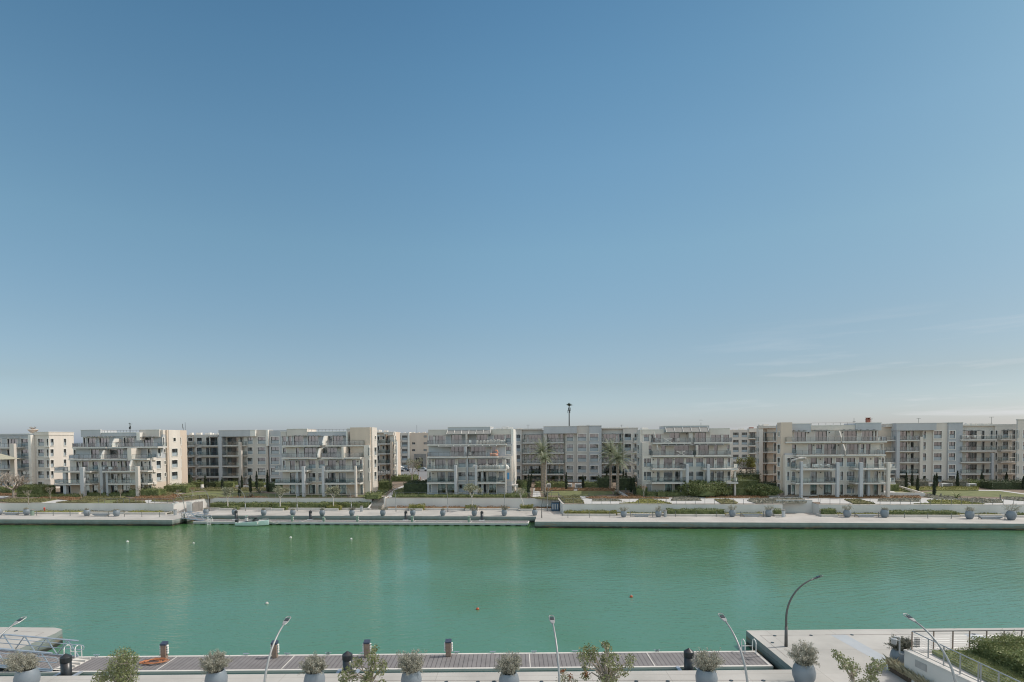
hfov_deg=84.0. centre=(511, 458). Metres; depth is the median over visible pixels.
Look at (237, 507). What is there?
mound shrub
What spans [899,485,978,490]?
planting bed
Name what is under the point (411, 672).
planter pot
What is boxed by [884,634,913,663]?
planter pot
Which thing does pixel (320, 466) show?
window
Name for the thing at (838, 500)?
path
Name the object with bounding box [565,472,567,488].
cypress tree
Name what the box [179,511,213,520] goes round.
gangway
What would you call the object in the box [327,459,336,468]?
window
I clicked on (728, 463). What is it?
window
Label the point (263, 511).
planter pot
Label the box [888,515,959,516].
planter kerb
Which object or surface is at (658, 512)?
planter pot
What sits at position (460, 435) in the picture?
window
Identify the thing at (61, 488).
pavilion
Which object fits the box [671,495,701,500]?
planting bed
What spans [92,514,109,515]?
stone bench
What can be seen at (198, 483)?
hedge
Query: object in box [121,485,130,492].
window
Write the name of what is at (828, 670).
promenade
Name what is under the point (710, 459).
window
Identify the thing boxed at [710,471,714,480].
window
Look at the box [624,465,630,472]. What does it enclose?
window
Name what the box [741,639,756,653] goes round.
swim ladder
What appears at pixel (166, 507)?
retaining wall
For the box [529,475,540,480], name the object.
window
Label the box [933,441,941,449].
window
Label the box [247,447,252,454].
window
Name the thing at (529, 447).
window
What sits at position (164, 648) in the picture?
service pedestal
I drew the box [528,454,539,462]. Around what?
window
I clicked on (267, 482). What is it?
cypress tree
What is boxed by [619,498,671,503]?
planting bed
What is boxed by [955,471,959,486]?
cypress tree
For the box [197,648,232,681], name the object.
planter pot
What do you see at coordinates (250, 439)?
window
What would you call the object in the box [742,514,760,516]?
stone bench
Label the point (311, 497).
planting bed
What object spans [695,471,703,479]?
window
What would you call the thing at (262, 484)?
hedge
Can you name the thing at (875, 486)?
window
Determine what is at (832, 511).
hedge
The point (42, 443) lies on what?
window
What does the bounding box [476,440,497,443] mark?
covered furniture
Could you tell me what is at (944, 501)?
planting bed
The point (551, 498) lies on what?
planting bed
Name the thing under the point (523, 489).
tree
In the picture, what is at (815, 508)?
retaining wall
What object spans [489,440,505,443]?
covered furniture
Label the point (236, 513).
mooring pile
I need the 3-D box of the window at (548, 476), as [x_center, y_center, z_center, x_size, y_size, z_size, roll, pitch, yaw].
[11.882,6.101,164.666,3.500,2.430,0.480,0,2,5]
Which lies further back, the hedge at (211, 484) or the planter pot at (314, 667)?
the hedge at (211, 484)
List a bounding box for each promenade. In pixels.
[0,508,1023,523]
[0,627,1023,681]
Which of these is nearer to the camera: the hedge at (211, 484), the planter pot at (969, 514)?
the planter pot at (969, 514)
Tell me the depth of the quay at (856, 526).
107.98 m
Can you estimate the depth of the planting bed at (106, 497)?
136.98 m
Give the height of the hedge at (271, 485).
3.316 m
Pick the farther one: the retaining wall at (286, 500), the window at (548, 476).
the window at (548, 476)
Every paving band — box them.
[832,635,885,661]
[965,634,985,639]
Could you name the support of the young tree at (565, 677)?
on the promenade at (828, 670)
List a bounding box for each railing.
[98,498,173,502]
[232,493,363,497]
[396,492,558,496]
[573,499,782,503]
[900,499,1013,504]
[911,630,1023,649]
[912,631,1020,681]
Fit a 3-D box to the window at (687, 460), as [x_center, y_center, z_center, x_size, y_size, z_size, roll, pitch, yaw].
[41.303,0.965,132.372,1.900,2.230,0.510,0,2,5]
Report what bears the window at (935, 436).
in the apartment building at (946, 450)
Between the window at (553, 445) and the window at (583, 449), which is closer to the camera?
the window at (583, 449)
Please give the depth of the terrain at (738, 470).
195.14 m
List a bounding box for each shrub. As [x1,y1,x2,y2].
[222,504,240,509]
[274,504,289,509]
[326,504,342,509]
[408,503,424,509]
[520,504,532,508]
[994,628,1023,639]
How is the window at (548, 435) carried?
in the apartment building at (576, 448)
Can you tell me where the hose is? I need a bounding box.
[139,654,168,664]
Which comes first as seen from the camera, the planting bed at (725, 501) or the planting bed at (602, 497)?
the planting bed at (725, 501)
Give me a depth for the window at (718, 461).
131.87 m
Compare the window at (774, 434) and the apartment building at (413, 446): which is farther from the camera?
the apartment building at (413, 446)
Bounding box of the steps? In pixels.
[367,490,391,509]
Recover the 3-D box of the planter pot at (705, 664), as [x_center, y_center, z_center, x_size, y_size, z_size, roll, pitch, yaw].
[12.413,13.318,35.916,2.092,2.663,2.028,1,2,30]
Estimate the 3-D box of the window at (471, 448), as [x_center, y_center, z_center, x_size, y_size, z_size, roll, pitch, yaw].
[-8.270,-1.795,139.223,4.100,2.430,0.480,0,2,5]
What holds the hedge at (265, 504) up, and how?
on the promenade at (552, 516)
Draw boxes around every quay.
[0,515,1023,529]
[20,630,791,669]
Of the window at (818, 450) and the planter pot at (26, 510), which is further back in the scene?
the window at (818, 450)
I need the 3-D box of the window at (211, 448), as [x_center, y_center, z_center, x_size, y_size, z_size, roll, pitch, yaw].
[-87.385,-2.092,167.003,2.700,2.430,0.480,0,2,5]
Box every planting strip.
[38,509,82,511]
[90,510,129,511]
[128,510,163,511]
[387,505,465,507]
[476,505,509,507]
[725,512,762,515]
[837,512,879,514]
[957,512,1000,514]
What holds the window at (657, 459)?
in the apartment building at (706, 456)
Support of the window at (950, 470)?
in the apartment building at (946, 450)
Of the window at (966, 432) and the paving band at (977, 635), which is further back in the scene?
the window at (966, 432)
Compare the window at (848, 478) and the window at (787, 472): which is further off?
the window at (787, 472)
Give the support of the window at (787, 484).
in the apartment building at (852, 452)
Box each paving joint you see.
[374,680,587,680]
[760,634,896,635]
[825,634,860,634]
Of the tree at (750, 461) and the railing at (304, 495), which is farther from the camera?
the tree at (750, 461)
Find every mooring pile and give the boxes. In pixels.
[53,653,82,675]
[232,510,239,519]
[307,510,311,519]
[336,651,360,672]
[479,511,484,520]
[676,648,697,670]
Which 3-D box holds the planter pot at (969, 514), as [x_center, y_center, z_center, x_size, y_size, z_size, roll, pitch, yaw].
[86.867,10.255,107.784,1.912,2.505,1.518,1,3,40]
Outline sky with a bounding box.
[0,0,1023,442]
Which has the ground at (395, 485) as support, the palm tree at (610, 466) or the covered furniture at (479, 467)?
the palm tree at (610, 466)
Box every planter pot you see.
[0,648,42,681]
[23,507,29,514]
[83,508,90,515]
[113,509,119,516]
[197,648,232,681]
[261,508,266,515]
[290,508,295,514]
[298,651,330,681]
[319,507,324,515]
[348,506,355,515]
[379,507,387,515]
[395,648,427,681]
[410,508,415,515]
[440,508,445,515]
[466,504,478,515]
[494,651,522,681]
[500,505,508,515]
[532,507,537,515]
[619,506,627,516]
[655,506,661,516]
[691,647,725,681]
[727,503,736,516]
[764,505,772,516]
[784,638,819,681]
[842,504,853,516]
[880,507,888,517]
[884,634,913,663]
[965,507,975,518]
[1001,503,1021,519]
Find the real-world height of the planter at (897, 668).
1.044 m
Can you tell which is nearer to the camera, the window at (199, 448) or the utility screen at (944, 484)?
the utility screen at (944, 484)
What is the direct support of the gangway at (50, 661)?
on the pontoon at (454, 662)
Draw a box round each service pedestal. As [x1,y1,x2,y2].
[159,641,168,657]
[270,640,278,657]
[362,639,370,656]
[444,639,452,656]
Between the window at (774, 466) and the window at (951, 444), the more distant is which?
the window at (774, 466)
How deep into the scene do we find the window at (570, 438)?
162.44 m
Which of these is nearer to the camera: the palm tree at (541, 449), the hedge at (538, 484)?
the palm tree at (541, 449)
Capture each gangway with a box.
[0,633,90,671]
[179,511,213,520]
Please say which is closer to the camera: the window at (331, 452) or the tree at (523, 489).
the tree at (523, 489)
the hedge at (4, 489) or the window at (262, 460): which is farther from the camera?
the window at (262, 460)
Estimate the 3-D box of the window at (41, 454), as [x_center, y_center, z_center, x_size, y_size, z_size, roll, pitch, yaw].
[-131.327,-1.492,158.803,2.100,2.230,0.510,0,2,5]
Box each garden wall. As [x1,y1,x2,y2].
[811,486,924,495]
[904,647,985,681]
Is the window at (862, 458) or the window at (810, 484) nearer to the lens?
the window at (862, 458)
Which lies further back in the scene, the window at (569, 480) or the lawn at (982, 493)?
the window at (569, 480)
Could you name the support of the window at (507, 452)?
in the apartment building at (451, 461)
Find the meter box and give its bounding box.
[914,637,919,646]
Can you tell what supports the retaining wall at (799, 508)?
on the promenade at (552, 516)
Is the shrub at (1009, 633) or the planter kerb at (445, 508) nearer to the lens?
the shrub at (1009, 633)
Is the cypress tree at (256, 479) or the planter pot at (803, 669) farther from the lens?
the cypress tree at (256, 479)
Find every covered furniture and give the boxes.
[377,470,390,473]
[472,464,493,468]
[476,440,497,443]
[484,464,499,468]
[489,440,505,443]
[496,464,508,468]
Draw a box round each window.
[7,438,17,446]
[20,438,27,445]
[20,449,28,456]
[20,460,28,467]
[20,471,28,478]
[37,438,44,445]
[37,449,44,456]
[37,460,44,467]
[37,471,44,478]
[50,449,53,456]
[81,461,88,469]
[87,437,95,446]
[90,449,99,457]
[92,461,98,469]
[92,473,98,481]
[99,437,109,446]
[109,449,123,457]
[110,461,117,469]
[120,473,130,482]
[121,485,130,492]
[123,437,134,446]
[143,437,153,445]
[147,449,151,456]
[148,461,151,469]
[156,460,161,468]
[156,472,161,480]
[171,448,177,456]
[171,459,177,467]
[171,471,177,479]
[187,457,192,464]
[196,437,202,444]
[196,447,202,454]
[196,457,202,464]
[196,468,202,475]
[210,447,217,454]
[210,457,218,464]
[210,468,218,475]
[211,437,217,444]
[227,437,238,444]
[227,447,238,454]
[227,457,238,464]
[227,467,238,475]
[228,478,238,483]
[247,437,252,443]
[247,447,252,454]
[247,457,252,464]
[247,468,252,474]
[257,437,265,443]
[257,447,265,453]
[257,457,265,464]
[257,468,265,474]
[270,436,279,443]
[270,447,279,453]
[270,457,279,464]
[270,468,279,474]
[289,461,295,469]
[289,472,295,481]
[289,485,295,493]
[293,436,303,444]
[295,447,299,456]
[298,461,305,469]
[303,447,316,456]
[307,436,318,444]
[308,460,315,468]
[308,472,315,481]
[308,484,315,493]
[318,460,325,468]
[318,472,321,481]
[318,484,321,493]
[322,447,337,456]
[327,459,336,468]
[327,472,336,481]
[332,436,343,444]
[338,459,345,468]
[338,472,346,481]
[338,485,346,493]
[428,436,433,443]
[428,459,431,467]
[434,435,445,443]
[434,459,445,468]
[437,471,445,480]
[437,484,445,493]
[447,459,455,468]
[447,471,453,480]
[447,484,453,492]
[450,447,463,455]
[451,434,461,443]
[458,459,465,467]
[458,472,465,480]
[458,484,465,492]
[468,459,475,467]
[468,471,474,480]
[470,447,483,455]
[476,434,487,440]
[477,459,486,465]
[488,471,496,480]
[488,484,496,493]
[493,435,504,438]
[498,471,503,480]
[505,435,510,442]
[505,446,510,454]
[505,458,510,467]
[516,434,520,441]
[516,444,520,451]
[528,435,541,441]
[528,444,538,451]
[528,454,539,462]
[528,465,540,473]
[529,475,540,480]
[547,434,558,441]
[547,444,558,451]
[547,465,558,472]
[547,475,558,480]
[548,454,558,462]
[566,433,573,440]
[566,444,573,451]
[566,454,573,461]
[566,465,573,472]
[567,476,573,481]
[577,433,586,440]
[577,444,586,451]
[577,454,586,461]
[577,465,586,472]
[577,476,586,481]
[589,433,598,440]
[589,444,598,451]
[590,454,598,461]
[590,465,598,472]
[603,433,616,441]
[624,433,630,440]
[624,443,630,450]
[624,454,630,461]
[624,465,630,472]
[643,434,649,441]
[643,471,646,480]
[646,458,651,466]
[646,483,651,490]
[647,471,651,480]
[650,434,661,441]
[656,458,658,467]
[656,471,658,480]
[663,458,672,467]
[663,471,672,480]
[664,484,672,491]
[669,432,679,441]
[674,445,689,454]
[674,458,682,467]
[674,471,679,480]
[685,458,693,466]
[689,471,693,479]
[694,432,706,441]
[695,458,703,466]
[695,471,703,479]
[698,445,708,454]
[705,458,714,467]
[710,435,721,441]
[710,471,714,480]
[713,445,717,454]
[716,458,723,467]
[716,471,723,480]
[727,458,730,466]
[773,433,776,440]
[773,443,776,450]
[773,453,776,461]
[773,465,776,473]
[777,444,779,453]
[777,457,779,466]
[786,471,789,480]
[787,457,790,466]
[787,484,791,494]
[790,457,795,466]
[791,471,795,480]
[791,484,795,494]
[792,444,796,453]
[793,432,806,440]
[807,444,812,453]
[809,484,817,494]
[810,457,817,463]
[810,471,817,481]
[814,431,827,440]
[815,444,822,453]
[823,443,836,453]
[823,457,832,467]
[823,471,831,481]
[823,484,832,494]
[835,457,843,466]
[839,484,843,494]
[840,471,843,480]
[843,431,857,440]
[846,443,858,453]
[846,457,855,466]
[846,471,854,480]
[846,484,854,493]
[858,457,866,467]
[860,443,864,452]
[861,431,873,440]
[865,443,870,453]
[872,484,878,494]
[873,457,879,467]
[873,471,878,481]
[880,484,883,494]
[900,431,907,439]
[900,442,907,450]
[900,453,907,461]
[900,464,907,472]
[923,453,926,460]
[932,475,942,481]
[933,430,942,438]
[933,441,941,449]
[933,453,941,460]
[933,464,941,472]
[948,441,955,449]
[948,453,955,460]
[948,464,955,472]
[948,475,955,480]
[949,430,955,438]
[965,431,977,438]
[965,441,977,449]
[965,452,977,460]
[965,464,977,472]
[965,475,977,480]
[994,452,997,460]
[994,464,997,471]
[1002,431,1008,437]
[1002,441,1008,448]
[1002,452,1008,460]
[1002,464,1008,471]
[1011,430,1015,438]
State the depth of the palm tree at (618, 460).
133.00 m
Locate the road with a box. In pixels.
[383,468,426,478]
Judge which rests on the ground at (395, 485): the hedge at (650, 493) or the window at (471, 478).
the hedge at (650, 493)
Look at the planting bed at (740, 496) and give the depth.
126.11 m
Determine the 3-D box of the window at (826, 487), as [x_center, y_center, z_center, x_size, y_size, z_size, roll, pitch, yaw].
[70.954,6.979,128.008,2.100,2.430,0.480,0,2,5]
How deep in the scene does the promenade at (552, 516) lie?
114.57 m
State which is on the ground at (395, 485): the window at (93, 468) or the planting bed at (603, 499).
the planting bed at (603, 499)
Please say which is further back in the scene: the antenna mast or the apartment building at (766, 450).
the antenna mast
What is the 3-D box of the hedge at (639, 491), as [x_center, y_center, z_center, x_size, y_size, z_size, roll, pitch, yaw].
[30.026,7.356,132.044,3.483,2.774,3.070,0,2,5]
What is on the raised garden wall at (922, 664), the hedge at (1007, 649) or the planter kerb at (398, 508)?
the hedge at (1007, 649)
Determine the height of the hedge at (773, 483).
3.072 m
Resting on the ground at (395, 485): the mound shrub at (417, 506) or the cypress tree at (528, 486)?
the cypress tree at (528, 486)
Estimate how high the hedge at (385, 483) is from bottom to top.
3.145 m
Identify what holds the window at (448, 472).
in the apartment building at (451, 461)
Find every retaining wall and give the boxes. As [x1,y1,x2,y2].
[0,503,174,511]
[175,499,208,511]
[210,498,371,502]
[386,498,556,508]
[558,498,563,512]
[563,504,782,513]
[776,500,811,512]
[812,503,818,513]
[819,504,1023,513]
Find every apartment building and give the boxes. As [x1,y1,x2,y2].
[0,432,73,487]
[54,429,187,496]
[182,424,286,484]
[275,427,377,496]
[377,430,400,480]
[400,432,428,466]
[427,427,516,494]
[515,425,637,481]
[636,425,737,495]
[730,427,755,466]
[755,424,776,481]
[776,418,895,497]
[876,417,1015,481]
[1015,419,1023,480]
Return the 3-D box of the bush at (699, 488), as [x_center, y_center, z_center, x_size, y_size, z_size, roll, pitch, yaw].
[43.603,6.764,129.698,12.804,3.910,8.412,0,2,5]
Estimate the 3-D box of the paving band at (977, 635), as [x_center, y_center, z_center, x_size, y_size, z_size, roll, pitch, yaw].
[36.614,14.126,44.937,1.494,0.001,1.526,0,2,0]
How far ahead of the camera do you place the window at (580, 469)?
161.84 m
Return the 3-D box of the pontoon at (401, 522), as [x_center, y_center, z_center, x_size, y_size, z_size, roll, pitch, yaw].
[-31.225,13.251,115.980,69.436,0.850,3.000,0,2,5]
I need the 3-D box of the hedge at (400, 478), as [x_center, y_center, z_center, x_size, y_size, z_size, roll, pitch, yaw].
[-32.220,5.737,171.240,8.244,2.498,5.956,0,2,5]
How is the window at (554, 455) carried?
in the apartment building at (576, 448)
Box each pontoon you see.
[0,651,772,675]
[193,519,528,525]
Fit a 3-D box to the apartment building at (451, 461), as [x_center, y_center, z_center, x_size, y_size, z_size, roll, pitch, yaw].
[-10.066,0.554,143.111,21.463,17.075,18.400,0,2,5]
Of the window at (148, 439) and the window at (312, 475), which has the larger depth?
the window at (148, 439)
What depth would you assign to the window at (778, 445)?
131.35 m
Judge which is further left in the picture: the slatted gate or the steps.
the slatted gate
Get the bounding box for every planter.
[325,508,338,510]
[409,508,422,510]
[882,654,929,681]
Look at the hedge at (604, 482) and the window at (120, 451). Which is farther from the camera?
the hedge at (604, 482)
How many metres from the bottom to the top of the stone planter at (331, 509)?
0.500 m
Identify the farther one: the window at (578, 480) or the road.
the road
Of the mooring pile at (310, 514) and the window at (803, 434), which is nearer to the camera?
the mooring pile at (310, 514)
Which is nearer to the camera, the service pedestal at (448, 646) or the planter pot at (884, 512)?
the service pedestal at (448, 646)
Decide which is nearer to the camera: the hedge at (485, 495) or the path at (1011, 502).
the path at (1011, 502)
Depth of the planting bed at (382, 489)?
142.61 m
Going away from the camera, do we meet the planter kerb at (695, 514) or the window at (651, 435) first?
the planter kerb at (695, 514)
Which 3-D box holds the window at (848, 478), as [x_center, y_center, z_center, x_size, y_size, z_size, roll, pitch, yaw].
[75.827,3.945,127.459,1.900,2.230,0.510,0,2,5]
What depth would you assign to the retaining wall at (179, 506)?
129.72 m
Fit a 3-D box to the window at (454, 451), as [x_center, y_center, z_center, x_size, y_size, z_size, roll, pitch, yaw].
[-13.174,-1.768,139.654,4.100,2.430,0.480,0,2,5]
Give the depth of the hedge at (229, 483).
158.38 m
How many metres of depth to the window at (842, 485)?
127.62 m
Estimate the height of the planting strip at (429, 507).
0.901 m
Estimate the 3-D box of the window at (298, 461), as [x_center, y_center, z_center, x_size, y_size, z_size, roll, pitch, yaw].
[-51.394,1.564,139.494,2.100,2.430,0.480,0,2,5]
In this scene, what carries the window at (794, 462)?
in the apartment building at (852, 452)
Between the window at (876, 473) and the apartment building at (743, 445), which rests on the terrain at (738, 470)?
the apartment building at (743, 445)
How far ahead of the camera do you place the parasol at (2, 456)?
151.68 m
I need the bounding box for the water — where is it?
[0,521,1023,669]
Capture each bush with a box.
[675,480,731,496]
[745,483,783,495]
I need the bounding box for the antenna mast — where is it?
[566,403,571,425]
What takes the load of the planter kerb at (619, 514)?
on the promenade at (552, 516)
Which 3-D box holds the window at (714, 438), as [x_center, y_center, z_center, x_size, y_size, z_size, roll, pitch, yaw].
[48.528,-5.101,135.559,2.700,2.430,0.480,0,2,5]
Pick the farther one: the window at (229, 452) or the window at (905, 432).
the window at (229, 452)
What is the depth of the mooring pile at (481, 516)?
115.53 m
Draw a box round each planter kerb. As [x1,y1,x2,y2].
[2,511,81,513]
[82,511,127,513]
[125,511,171,514]
[238,508,271,509]
[287,508,320,509]
[341,508,370,509]
[387,508,408,509]
[425,508,464,509]
[479,508,518,509]
[563,513,615,515]
[617,513,663,515]
[663,514,724,515]
[726,514,773,515]
[816,513,837,516]
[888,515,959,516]
[959,514,1005,516]
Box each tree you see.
[0,471,32,497]
[91,646,141,681]
[188,474,192,484]
[204,475,206,487]
[221,486,233,505]
[249,475,251,492]
[255,471,258,488]
[266,470,268,491]
[272,485,289,506]
[324,486,341,505]
[337,644,388,681]
[406,457,422,479]
[463,483,482,504]
[515,487,526,505]
[524,435,558,490]
[527,474,530,495]
[537,452,552,491]
[555,669,577,681]
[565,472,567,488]
[576,640,636,681]
[596,438,624,487]
[601,439,635,492]
[629,477,632,491]
[633,481,636,494]
[733,455,755,470]
[734,461,745,471]
[831,649,862,681]
[848,482,856,495]
[858,656,889,681]
[904,472,908,487]
[910,473,913,485]
[915,475,919,490]
[932,474,936,494]
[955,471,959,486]
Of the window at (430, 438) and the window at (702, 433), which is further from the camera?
the window at (430, 438)
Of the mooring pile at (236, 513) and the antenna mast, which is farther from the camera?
the antenna mast
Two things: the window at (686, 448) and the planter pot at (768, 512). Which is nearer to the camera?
the planter pot at (768, 512)
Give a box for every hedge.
[0,486,16,492]
[15,483,56,494]
[16,493,82,496]
[87,492,128,495]
[128,486,167,496]
[163,482,197,492]
[190,480,203,486]
[207,480,218,486]
[209,501,272,507]
[215,480,239,486]
[248,480,265,486]
[268,479,282,491]
[271,501,346,507]
[320,501,370,507]
[363,491,382,498]
[378,479,392,489]
[391,474,418,481]
[392,493,505,497]
[402,479,426,493]
[505,492,527,497]
[516,479,522,487]
[519,479,527,491]
[533,480,547,487]
[550,481,565,487]
[563,509,616,513]
[584,480,598,487]
[595,475,612,487]
[615,475,636,489]
[636,485,647,495]
[646,490,656,496]
[656,489,693,496]
[666,507,724,513]
[719,483,756,494]
[731,468,763,481]
[731,475,758,487]
[758,481,776,485]
[772,508,781,513]
[819,507,837,514]
[885,483,899,490]
[889,509,958,514]
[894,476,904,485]
[908,478,929,485]
[942,478,969,486]
[965,477,982,486]
[966,631,1023,674]
[978,478,1021,489]
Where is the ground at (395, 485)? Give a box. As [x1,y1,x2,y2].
[0,479,1023,507]
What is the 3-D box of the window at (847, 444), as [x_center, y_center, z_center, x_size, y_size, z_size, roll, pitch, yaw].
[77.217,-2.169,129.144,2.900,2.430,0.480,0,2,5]
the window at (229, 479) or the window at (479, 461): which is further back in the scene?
the window at (229, 479)
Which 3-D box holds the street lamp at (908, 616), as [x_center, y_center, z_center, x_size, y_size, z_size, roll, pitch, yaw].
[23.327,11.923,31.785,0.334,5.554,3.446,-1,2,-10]
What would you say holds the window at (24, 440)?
in the apartment building at (40, 455)
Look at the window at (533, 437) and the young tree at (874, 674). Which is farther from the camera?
the window at (533, 437)
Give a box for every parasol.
[0,454,18,482]
[791,457,807,467]
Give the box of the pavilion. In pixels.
[55,485,70,493]
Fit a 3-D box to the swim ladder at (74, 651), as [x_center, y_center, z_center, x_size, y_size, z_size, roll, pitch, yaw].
[-33.783,15.441,43.781,0.918,2.216,0.722,0,2,0]
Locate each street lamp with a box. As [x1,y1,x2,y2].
[0,616,26,635]
[263,616,290,681]
[549,615,560,681]
[718,613,748,681]
[784,575,822,646]
[903,613,956,681]
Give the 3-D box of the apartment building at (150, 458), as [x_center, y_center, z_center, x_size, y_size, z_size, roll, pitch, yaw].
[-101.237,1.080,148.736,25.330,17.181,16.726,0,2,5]
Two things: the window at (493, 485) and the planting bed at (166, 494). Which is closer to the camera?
the window at (493, 485)
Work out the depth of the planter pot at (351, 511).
119.49 m
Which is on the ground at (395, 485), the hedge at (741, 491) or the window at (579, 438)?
the hedge at (741, 491)
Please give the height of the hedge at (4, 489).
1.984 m
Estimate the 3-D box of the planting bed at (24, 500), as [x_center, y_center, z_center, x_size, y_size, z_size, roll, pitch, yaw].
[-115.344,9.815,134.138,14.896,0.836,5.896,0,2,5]
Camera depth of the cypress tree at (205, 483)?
155.53 m
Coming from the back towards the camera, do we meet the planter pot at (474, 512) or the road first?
the road
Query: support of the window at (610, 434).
in the apartment building at (576, 448)
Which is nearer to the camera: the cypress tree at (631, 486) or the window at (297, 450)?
the cypress tree at (631, 486)
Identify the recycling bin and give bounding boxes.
[551,501,558,510]
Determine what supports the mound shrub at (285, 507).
in the stone planter
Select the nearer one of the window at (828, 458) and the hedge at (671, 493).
the window at (828, 458)
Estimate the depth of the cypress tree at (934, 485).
125.55 m
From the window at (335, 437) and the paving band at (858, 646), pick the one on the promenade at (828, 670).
the paving band at (858, 646)
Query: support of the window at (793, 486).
in the apartment building at (852, 452)
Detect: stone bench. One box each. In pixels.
[4,512,19,514]
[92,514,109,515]
[632,514,649,516]
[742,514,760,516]
[855,514,875,516]
[977,516,1002,518]
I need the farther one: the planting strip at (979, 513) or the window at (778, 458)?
the window at (778, 458)
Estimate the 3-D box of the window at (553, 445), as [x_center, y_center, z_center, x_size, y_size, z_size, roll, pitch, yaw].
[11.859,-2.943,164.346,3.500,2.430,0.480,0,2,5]
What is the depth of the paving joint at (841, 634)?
45.76 m
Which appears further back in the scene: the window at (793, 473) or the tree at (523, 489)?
the window at (793, 473)
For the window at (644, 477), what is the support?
in the apartment building at (706, 456)
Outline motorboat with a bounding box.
[235,516,268,525]
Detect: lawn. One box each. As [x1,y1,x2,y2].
[91,500,115,502]
[182,491,346,496]
[548,491,612,495]
[923,491,1023,496]
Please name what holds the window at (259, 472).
in the apartment building at (231, 455)
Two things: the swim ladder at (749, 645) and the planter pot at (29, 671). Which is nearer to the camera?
the planter pot at (29, 671)
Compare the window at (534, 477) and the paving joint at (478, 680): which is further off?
the window at (534, 477)
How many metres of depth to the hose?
42.63 m
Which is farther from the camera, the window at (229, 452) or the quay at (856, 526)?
the window at (229, 452)
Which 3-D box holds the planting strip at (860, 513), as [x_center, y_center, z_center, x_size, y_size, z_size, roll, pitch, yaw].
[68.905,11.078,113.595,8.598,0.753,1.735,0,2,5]
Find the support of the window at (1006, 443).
in the apartment building at (946, 450)
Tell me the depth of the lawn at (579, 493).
136.64 m
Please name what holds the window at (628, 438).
in the apartment building at (576, 448)
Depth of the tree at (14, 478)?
140.24 m
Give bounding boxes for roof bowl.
[27,426,37,432]
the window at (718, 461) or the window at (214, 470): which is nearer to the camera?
the window at (718, 461)
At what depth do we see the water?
66.60 m
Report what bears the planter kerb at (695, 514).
on the promenade at (552, 516)
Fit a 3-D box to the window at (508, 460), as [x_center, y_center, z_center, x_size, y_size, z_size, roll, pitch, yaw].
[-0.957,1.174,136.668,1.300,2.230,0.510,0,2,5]
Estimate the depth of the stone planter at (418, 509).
127.03 m
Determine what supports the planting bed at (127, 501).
on the ground at (395, 485)
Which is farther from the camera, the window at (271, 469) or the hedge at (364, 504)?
the window at (271, 469)
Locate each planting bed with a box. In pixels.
[0,493,11,495]
[0,498,56,502]
[32,496,81,500]
[56,498,105,502]
[79,495,128,499]
[113,499,145,502]
[130,493,183,499]
[151,499,172,501]
[162,491,182,495]
[174,494,217,500]
[196,486,266,490]
[216,495,268,497]
[266,497,353,497]
[366,487,388,493]
[393,487,403,494]
[531,496,557,499]
[535,487,573,490]
[560,495,583,503]
[577,487,614,490]
[585,495,630,498]
[592,498,621,500]
[615,496,668,498]
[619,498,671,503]
[625,492,642,497]
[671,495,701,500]
[705,495,768,497]
[714,497,737,503]
[747,497,806,503]
[809,494,920,498]
[844,498,874,503]
[878,497,919,501]
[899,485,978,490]
[914,498,984,503]
[925,493,954,498]
[957,497,1002,502]
[1002,496,1023,500]
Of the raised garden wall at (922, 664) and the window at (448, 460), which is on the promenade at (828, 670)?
the raised garden wall at (922, 664)
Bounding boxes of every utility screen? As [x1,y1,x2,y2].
[575,483,581,487]
[939,483,952,486]
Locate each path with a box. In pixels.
[42,500,66,502]
[388,479,423,497]
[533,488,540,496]
[580,496,666,503]
[665,497,799,503]
[803,497,932,503]
[927,490,1023,493]
[933,498,1023,503]
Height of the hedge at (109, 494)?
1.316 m
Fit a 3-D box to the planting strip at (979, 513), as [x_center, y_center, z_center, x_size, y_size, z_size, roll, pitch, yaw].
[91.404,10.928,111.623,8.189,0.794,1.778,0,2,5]
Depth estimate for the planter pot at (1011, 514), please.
105.80 m
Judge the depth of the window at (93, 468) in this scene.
143.91 m
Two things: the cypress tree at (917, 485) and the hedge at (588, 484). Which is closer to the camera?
the cypress tree at (917, 485)
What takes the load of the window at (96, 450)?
in the apartment building at (150, 458)
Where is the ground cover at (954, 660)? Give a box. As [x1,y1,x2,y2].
[930,647,1023,681]
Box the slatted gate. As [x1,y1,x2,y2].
[186,500,203,511]
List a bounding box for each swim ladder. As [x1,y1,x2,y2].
[63,645,81,657]
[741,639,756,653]
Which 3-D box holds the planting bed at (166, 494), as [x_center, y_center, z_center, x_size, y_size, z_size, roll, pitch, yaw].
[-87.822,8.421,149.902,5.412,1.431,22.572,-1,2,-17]
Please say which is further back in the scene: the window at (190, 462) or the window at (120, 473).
the window at (190, 462)
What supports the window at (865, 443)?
in the apartment building at (852, 452)
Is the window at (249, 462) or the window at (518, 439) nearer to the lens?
the window at (518, 439)
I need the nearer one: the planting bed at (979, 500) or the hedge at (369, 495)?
the planting bed at (979, 500)
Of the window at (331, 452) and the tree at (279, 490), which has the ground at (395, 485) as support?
the tree at (279, 490)
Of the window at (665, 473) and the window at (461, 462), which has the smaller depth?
the window at (665, 473)
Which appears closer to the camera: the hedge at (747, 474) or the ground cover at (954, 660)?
the ground cover at (954, 660)
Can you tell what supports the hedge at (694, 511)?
on the promenade at (552, 516)
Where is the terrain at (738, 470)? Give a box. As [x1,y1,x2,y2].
[407,467,755,479]
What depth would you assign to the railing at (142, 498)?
127.77 m
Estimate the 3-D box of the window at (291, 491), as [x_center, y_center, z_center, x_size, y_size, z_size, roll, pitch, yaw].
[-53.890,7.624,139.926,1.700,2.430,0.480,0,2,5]

